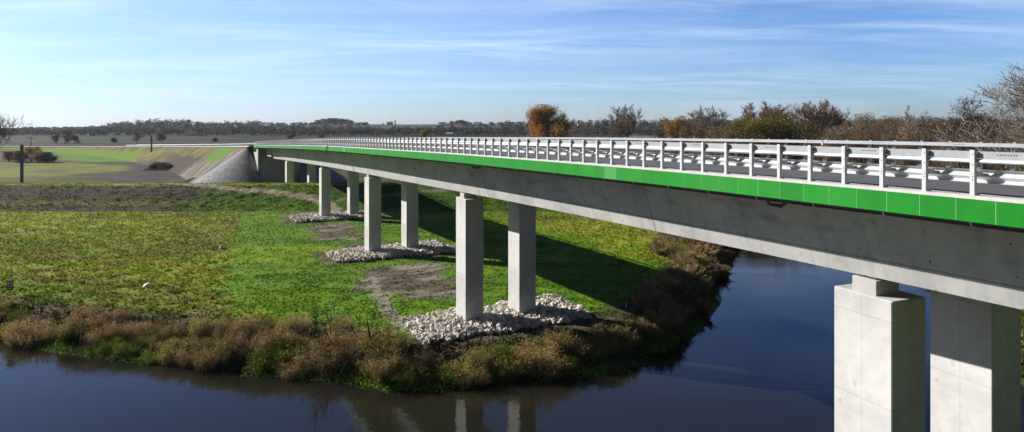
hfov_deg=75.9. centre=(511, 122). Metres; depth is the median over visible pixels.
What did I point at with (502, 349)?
bank shrub
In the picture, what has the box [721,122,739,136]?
scrub tree
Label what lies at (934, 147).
scrub tree
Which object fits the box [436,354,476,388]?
bank shrub
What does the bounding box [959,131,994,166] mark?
scrub tree
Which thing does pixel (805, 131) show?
olive willow
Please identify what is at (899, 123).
scrub tree
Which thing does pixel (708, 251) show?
bank shrub
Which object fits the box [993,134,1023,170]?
scrub tree
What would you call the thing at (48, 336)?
bank shrub
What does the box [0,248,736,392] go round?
waterside plants
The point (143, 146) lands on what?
road verge
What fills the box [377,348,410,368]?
bank shrub
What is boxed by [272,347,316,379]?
bank shrub
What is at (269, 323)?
bank shrub
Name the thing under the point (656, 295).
bank shrub
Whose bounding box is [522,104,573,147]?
orange tree
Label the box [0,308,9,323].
bank shrub
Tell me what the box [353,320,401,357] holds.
bank shrub
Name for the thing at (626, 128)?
bare tree
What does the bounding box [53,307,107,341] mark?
bank shrub
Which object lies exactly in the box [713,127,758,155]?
scrub tree
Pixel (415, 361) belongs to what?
bank shrub
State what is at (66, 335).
bank shrub
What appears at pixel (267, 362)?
bank shrub
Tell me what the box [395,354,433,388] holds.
bank shrub
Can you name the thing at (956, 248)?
road bridge
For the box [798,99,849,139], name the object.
reddish tree
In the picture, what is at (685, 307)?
bank shrub
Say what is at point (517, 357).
bank shrub
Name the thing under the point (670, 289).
bank shrub
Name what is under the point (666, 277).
bank shrub
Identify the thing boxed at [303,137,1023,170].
guard rail
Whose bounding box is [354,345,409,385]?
bank shrub
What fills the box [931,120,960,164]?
scrub tree
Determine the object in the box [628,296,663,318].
bank shrub
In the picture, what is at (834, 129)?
scrub tree
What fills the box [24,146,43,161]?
field bush
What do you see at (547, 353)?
bank shrub
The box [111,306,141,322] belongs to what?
bank shrub
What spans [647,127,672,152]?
scrub tree
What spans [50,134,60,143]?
field bush
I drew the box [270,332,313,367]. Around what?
bank shrub
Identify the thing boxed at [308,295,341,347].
bare sapling
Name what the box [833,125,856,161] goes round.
scrub tree
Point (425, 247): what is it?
stone apron
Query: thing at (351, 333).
bank shrub
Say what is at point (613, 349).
bank shrub
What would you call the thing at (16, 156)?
field bush
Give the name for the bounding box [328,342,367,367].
bank shrub
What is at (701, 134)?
scrub tree
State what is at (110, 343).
bank shrub
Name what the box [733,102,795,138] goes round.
reddish tree
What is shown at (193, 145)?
roadside rail
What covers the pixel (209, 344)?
bank shrub
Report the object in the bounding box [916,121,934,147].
scrub tree
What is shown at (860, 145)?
scrub tree
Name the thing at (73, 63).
sky
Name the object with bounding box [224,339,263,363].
bank shrub
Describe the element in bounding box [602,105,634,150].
bare tree
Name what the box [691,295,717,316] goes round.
bank shrub
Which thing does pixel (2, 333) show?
bank shrub
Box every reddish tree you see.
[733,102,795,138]
[752,99,812,132]
[792,107,844,138]
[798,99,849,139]
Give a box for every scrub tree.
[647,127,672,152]
[670,126,695,153]
[678,121,711,153]
[697,126,725,154]
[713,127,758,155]
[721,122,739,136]
[756,132,778,157]
[807,128,856,161]
[811,130,835,160]
[822,125,850,145]
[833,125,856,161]
[842,131,876,162]
[843,125,878,163]
[847,114,872,139]
[847,117,874,161]
[862,113,880,159]
[863,127,886,163]
[866,120,896,163]
[869,119,901,147]
[872,127,911,164]
[872,128,896,161]
[876,115,905,146]
[889,117,905,161]
[890,122,924,164]
[892,135,917,165]
[896,126,927,165]
[901,120,929,148]
[912,133,945,166]
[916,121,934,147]
[916,125,946,166]
[919,118,940,149]
[929,131,969,168]
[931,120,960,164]
[934,126,968,167]
[953,138,994,169]
[954,123,990,167]
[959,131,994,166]
[977,134,1017,169]
[982,122,1017,170]
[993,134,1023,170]
[1001,122,1023,171]
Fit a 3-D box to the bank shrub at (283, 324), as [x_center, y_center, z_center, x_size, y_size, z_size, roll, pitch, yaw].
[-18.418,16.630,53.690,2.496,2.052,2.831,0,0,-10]
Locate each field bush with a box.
[1,151,13,161]
[8,150,29,161]
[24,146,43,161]
[28,153,44,162]
[37,152,61,161]
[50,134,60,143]
[67,134,82,143]
[285,131,296,138]
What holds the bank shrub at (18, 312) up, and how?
on the ground at (72, 168)
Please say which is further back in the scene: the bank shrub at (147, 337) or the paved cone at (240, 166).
the paved cone at (240, 166)
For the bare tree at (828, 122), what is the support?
on the ground at (72, 168)
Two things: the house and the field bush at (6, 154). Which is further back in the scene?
the house
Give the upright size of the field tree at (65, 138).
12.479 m
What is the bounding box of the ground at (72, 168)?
[0,124,1023,386]
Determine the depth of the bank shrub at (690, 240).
89.78 m
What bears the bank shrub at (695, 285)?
on the ground at (72, 168)
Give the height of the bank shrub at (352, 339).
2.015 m
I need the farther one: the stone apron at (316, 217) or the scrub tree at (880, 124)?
the scrub tree at (880, 124)
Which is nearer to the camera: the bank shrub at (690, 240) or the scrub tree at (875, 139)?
the bank shrub at (690, 240)
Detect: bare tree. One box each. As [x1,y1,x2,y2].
[0,113,31,146]
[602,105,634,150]
[606,104,643,150]
[687,105,719,141]
[696,106,731,137]
[718,114,741,137]
[805,109,852,140]
[897,106,924,141]
[916,94,1014,168]
[926,62,1023,170]
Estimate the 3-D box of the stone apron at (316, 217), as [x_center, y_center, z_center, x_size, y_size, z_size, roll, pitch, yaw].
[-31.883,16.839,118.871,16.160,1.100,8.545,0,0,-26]
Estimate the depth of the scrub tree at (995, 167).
172.13 m
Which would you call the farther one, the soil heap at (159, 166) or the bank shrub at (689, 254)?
the soil heap at (159, 166)
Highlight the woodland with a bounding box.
[0,116,1023,135]
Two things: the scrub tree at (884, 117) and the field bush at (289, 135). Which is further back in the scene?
the field bush at (289, 135)
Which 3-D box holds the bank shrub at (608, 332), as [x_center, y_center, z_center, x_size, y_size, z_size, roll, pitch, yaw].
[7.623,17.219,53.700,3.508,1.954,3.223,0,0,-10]
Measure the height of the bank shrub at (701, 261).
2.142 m
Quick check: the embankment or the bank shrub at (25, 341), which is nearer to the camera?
the bank shrub at (25, 341)
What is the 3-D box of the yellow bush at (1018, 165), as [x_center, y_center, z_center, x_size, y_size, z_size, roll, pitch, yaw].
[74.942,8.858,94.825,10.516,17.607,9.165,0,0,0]
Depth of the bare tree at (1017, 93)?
104.34 m
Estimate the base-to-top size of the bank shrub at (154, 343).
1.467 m
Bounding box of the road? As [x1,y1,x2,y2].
[38,146,253,146]
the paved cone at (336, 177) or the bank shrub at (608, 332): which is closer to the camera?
the bank shrub at (608, 332)
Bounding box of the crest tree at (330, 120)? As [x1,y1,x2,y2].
[324,118,333,122]
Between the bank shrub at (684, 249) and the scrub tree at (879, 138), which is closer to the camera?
the bank shrub at (684, 249)
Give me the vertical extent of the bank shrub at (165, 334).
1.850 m
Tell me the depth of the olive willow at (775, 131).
179.06 m
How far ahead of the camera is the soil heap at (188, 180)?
189.62 m
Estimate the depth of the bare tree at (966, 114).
151.00 m
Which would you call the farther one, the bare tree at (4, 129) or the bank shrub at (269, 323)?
the bare tree at (4, 129)
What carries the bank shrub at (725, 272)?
on the ground at (72, 168)
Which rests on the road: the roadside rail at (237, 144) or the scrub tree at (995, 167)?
the roadside rail at (237, 144)
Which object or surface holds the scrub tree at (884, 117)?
on the ground at (72, 168)
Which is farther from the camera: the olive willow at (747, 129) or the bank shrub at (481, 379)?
the olive willow at (747, 129)
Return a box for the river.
[0,248,1023,431]
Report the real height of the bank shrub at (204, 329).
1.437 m
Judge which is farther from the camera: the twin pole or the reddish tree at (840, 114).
the reddish tree at (840, 114)
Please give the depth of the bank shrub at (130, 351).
52.99 m
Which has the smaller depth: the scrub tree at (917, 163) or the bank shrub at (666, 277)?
the bank shrub at (666, 277)
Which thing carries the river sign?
on the ground at (72, 168)
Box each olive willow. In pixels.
[694,118,768,156]
[730,113,792,158]
[741,117,801,158]
[778,115,825,159]
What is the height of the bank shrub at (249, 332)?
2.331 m
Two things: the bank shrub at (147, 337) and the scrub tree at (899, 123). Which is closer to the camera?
the bank shrub at (147, 337)
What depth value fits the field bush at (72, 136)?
529.41 m
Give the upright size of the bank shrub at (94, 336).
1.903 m
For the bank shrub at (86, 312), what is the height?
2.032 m
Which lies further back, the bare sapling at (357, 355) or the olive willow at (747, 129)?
the olive willow at (747, 129)
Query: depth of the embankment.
255.84 m
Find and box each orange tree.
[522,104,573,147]
[660,115,694,152]
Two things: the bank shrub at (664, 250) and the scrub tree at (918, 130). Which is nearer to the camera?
the bank shrub at (664, 250)
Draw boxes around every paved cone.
[193,147,263,182]
[299,162,346,182]
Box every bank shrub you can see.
[0,297,13,311]
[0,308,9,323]
[0,313,37,342]
[1,315,60,348]
[3,317,54,343]
[4,307,33,321]
[11,312,34,324]
[31,325,53,341]
[39,325,60,343]
[50,321,85,345]
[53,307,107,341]
[67,302,105,322]
[76,312,108,334]
[79,322,125,346]
[79,339,106,354]
[92,333,126,356]
[94,310,121,323]
[99,317,139,340]
[106,339,144,360]
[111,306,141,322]
[117,320,152,343]
[126,319,154,336]
[137,347,163,364]
[139,327,167,344]
[141,331,178,350]
[147,315,182,336]
[154,337,193,363]
[155,320,187,341]
[162,331,192,354]
[166,341,204,368]
[186,313,214,336]
[186,333,214,353]
[189,338,233,371]
[191,321,220,340]
[199,324,232,358]
[202,327,252,351]
[208,319,238,342]
[208,320,242,338]
[209,317,229,327]
[210,338,240,366]
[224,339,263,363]
[227,319,260,336]
[229,315,260,329]
[231,314,273,346]
[239,342,291,374]
[244,328,293,359]
[252,326,288,351]
[258,317,278,329]
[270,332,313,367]
[271,313,299,333]
[272,322,313,347]
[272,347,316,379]
[279,311,317,335]
[293,334,340,356]
[294,335,360,378]
[314,326,351,351]
[318,313,360,337]
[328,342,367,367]
[342,327,371,341]
[342,328,372,349]
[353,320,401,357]
[353,349,387,372]
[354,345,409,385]
[367,349,407,380]
[373,324,399,340]
[376,362,416,388]
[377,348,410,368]
[378,331,413,356]
[388,333,411,354]
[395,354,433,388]
[402,348,437,374]
[421,361,467,387]
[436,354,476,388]
[459,344,501,368]
[459,359,495,386]
[481,339,516,366]
[490,356,522,378]
[497,337,542,376]
[510,336,565,377]
[529,350,577,380]
[536,326,579,358]
[546,351,580,371]
[559,333,592,361]
[577,336,611,359]
[587,320,624,346]
[588,333,621,357]
[595,321,638,354]
[609,325,642,352]
[619,317,651,333]
[622,315,659,345]
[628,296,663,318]
[630,285,672,309]
[632,277,660,296]
[639,309,680,340]
[641,295,679,312]
[642,305,687,337]
[648,236,674,252]
[650,275,681,301]
[652,242,677,255]
[652,263,681,278]
[653,269,683,284]
[657,300,685,330]
[663,262,696,281]
[664,234,688,246]
[664,301,694,318]
[666,237,684,250]
[666,249,685,259]
[669,254,703,270]
[669,299,693,321]
[670,249,701,264]
[672,273,705,298]
[676,248,700,261]
[677,241,701,253]
[680,237,701,243]
[686,250,708,264]
[687,263,707,279]
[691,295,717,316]
[692,242,719,258]
[693,239,714,248]
[694,276,712,289]
[695,263,722,280]
[699,275,713,286]
[702,272,716,287]
[706,256,717,265]
[710,261,733,278]
[711,245,727,257]
[716,256,730,267]
[718,249,728,259]
[722,248,734,260]
[1021,310,1023,327]
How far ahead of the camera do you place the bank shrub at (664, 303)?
59.97 m
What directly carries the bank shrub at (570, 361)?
on the ground at (72, 168)
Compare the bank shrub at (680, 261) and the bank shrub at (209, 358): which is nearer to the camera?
the bank shrub at (209, 358)
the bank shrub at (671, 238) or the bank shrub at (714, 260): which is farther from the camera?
the bank shrub at (671, 238)
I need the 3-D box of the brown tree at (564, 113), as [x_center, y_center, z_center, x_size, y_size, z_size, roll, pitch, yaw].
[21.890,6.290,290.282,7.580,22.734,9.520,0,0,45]
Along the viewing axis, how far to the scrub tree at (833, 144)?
166.66 m
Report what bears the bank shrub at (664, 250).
on the ground at (72, 168)
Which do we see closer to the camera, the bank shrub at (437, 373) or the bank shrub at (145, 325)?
the bank shrub at (437, 373)
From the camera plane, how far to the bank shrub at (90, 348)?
54.09 m
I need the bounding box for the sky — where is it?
[0,0,1023,128]
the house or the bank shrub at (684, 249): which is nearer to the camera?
the bank shrub at (684, 249)
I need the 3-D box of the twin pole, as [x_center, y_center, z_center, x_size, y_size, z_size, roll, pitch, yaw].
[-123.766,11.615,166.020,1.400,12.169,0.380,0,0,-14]
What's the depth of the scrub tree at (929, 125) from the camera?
250.84 m
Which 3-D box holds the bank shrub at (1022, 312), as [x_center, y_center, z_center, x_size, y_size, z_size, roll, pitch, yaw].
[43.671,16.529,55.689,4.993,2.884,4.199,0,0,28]
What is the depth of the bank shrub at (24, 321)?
56.69 m
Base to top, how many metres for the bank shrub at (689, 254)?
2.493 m
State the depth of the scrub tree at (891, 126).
237.23 m
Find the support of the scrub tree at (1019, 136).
on the ground at (72, 168)
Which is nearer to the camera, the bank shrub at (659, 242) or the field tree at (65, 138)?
the bank shrub at (659, 242)
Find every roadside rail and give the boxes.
[126,143,254,145]
[147,143,255,145]
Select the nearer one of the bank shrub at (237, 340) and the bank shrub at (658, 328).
the bank shrub at (237, 340)
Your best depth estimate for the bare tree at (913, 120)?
200.46 m
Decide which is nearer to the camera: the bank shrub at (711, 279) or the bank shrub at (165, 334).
the bank shrub at (165, 334)
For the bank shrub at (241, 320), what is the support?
on the ground at (72, 168)
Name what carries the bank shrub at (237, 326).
on the ground at (72, 168)
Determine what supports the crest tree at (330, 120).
on the ground at (72, 168)
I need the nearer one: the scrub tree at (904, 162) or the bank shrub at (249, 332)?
the bank shrub at (249, 332)
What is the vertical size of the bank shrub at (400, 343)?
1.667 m
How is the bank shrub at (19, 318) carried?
on the ground at (72, 168)
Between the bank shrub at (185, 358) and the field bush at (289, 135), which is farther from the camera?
the field bush at (289, 135)
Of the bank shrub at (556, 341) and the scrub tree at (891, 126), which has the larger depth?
the scrub tree at (891, 126)
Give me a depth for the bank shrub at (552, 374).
48.63 m
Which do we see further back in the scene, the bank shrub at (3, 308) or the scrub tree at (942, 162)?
the scrub tree at (942, 162)
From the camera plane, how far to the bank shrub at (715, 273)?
77.53 m
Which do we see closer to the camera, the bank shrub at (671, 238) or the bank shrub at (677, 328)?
the bank shrub at (677, 328)
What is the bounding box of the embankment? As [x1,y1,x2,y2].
[0,147,253,182]
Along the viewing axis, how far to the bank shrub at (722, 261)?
84.64 m
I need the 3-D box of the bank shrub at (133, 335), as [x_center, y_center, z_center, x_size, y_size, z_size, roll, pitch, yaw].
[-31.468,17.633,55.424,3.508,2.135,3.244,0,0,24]
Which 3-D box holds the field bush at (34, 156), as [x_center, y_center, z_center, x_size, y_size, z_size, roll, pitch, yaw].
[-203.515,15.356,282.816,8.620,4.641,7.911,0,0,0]
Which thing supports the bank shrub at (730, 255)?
on the ground at (72, 168)
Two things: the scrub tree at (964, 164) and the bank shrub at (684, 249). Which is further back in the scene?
the scrub tree at (964, 164)
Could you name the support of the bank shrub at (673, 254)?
on the ground at (72, 168)
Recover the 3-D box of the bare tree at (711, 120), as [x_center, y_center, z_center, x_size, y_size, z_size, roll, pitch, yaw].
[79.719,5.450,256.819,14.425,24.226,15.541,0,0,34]
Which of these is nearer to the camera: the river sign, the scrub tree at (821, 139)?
the river sign
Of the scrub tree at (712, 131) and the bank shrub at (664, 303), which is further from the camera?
the scrub tree at (712, 131)
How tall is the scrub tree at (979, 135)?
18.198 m
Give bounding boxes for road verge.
[0,145,252,146]
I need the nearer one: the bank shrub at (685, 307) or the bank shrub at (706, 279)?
the bank shrub at (685, 307)
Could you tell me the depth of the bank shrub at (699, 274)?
73.78 m
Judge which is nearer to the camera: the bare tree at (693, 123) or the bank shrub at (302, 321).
the bank shrub at (302, 321)
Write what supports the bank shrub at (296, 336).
on the ground at (72, 168)
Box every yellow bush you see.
[420,128,429,136]
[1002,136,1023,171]
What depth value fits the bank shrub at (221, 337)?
53.10 m
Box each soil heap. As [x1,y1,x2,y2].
[135,161,173,170]
[180,177,194,182]
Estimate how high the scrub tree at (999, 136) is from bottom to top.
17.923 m
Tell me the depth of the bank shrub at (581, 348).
51.03 m
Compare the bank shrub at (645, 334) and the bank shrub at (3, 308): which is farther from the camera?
the bank shrub at (3, 308)
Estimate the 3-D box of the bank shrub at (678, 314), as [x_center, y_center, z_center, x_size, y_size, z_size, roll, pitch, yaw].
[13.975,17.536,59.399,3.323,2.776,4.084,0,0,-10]
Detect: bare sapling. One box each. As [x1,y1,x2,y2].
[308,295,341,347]
[325,305,393,383]
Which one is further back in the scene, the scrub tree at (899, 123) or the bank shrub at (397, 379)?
the scrub tree at (899, 123)
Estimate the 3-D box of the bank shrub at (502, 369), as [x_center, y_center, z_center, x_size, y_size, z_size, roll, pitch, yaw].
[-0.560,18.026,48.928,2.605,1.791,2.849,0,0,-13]
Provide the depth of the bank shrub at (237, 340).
51.99 m
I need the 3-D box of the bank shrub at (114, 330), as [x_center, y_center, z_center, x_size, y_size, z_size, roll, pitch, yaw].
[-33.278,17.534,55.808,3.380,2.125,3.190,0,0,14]
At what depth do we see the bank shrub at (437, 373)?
47.66 m
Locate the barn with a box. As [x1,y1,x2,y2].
[87,132,94,135]
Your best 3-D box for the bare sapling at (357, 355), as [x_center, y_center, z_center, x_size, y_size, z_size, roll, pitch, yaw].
[-10.966,16.512,49.397,3.582,5.252,5.408,0,0,18]
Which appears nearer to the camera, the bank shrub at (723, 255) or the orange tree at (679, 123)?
the bank shrub at (723, 255)
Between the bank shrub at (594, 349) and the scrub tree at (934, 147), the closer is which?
the bank shrub at (594, 349)
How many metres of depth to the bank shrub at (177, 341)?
52.95 m
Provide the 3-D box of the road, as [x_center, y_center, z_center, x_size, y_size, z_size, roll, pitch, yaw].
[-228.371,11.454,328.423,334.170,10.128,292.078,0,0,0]
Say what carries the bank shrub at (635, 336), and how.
on the ground at (72, 168)
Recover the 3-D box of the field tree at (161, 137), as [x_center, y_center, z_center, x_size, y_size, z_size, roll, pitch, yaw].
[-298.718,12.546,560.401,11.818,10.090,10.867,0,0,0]
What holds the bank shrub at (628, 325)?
on the ground at (72, 168)
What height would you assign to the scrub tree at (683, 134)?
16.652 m
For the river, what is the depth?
46.21 m
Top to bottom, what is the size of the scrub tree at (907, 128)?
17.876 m
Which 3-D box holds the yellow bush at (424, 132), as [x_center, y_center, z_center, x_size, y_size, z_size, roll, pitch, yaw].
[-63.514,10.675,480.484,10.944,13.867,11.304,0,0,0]
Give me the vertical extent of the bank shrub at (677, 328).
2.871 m
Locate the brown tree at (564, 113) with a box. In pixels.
[559,111,569,148]
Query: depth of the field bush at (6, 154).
288.84 m
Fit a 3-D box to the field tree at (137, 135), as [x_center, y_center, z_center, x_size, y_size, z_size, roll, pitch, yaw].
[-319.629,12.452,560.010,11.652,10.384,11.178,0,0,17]
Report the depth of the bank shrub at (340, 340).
51.62 m
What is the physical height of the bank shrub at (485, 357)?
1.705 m
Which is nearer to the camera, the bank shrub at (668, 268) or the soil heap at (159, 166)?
the bank shrub at (668, 268)
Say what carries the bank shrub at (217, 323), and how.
on the ground at (72, 168)
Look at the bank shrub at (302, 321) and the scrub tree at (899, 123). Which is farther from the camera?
the scrub tree at (899, 123)
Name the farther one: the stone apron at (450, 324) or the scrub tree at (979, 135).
the scrub tree at (979, 135)
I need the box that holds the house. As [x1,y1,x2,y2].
[187,131,205,135]
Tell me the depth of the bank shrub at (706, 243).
88.43 m
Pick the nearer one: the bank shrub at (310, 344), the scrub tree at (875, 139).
the bank shrub at (310, 344)
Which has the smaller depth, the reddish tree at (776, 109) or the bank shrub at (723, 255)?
the bank shrub at (723, 255)
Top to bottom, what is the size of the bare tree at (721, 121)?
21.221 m
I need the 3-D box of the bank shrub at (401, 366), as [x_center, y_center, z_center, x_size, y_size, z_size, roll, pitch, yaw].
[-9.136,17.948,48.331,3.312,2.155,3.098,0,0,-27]
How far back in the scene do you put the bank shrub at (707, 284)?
71.54 m
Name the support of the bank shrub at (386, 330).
on the ground at (72, 168)
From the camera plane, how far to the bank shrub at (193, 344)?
52.51 m
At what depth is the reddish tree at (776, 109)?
223.08 m
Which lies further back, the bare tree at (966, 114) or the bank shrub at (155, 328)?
the bare tree at (966, 114)
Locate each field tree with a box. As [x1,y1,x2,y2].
[59,129,73,143]
[131,131,144,142]
[155,132,166,142]
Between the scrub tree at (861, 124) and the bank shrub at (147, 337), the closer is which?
the bank shrub at (147, 337)
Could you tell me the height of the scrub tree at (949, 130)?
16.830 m
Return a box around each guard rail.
[255,137,1023,199]
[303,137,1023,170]
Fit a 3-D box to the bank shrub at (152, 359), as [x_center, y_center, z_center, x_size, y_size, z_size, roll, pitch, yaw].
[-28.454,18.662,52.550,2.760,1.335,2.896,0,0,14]
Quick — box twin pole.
[19,145,25,182]
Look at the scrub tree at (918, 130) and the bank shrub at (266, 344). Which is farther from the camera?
the scrub tree at (918, 130)
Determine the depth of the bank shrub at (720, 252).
87.61 m
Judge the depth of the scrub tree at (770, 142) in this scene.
179.78 m
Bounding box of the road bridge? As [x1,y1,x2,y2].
[249,145,1023,431]
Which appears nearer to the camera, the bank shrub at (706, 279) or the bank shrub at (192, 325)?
the bank shrub at (192, 325)
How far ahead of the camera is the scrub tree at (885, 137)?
179.51 m
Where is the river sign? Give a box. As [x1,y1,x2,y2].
[7,280,13,303]
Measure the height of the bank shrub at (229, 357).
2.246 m
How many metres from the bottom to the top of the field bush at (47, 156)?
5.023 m
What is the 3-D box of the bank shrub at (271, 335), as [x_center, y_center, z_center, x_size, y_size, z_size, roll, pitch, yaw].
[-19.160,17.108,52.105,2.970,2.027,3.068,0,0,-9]
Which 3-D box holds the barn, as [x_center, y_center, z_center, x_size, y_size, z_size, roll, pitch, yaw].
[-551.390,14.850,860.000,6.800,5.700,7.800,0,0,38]
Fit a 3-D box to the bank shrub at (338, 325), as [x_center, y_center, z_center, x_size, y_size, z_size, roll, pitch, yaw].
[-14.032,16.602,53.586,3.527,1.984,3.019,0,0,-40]
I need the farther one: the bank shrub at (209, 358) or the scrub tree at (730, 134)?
the scrub tree at (730, 134)
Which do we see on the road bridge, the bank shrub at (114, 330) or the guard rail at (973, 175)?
the guard rail at (973, 175)
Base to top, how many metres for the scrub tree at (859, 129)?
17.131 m
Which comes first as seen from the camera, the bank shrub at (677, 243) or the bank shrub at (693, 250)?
the bank shrub at (693, 250)
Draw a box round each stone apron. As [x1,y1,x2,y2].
[288,210,381,222]
[324,239,455,262]
[399,293,591,344]
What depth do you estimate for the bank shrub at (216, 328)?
53.68 m
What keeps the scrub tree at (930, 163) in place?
on the ground at (72, 168)
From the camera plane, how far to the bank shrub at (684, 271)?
69.55 m
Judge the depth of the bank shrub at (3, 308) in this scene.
61.27 m
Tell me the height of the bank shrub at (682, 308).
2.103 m
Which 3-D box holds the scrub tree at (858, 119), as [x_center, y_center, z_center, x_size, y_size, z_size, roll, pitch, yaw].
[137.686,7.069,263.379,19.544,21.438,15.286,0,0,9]
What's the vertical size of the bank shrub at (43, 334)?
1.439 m
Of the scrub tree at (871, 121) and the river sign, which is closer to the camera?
the river sign
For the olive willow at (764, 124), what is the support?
on the ground at (72, 168)
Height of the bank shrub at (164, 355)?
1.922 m
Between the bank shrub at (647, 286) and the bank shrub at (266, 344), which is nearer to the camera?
the bank shrub at (266, 344)
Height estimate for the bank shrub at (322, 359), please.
3.179 m
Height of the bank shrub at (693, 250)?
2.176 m
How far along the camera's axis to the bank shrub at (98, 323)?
55.95 m
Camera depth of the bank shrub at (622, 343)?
52.90 m

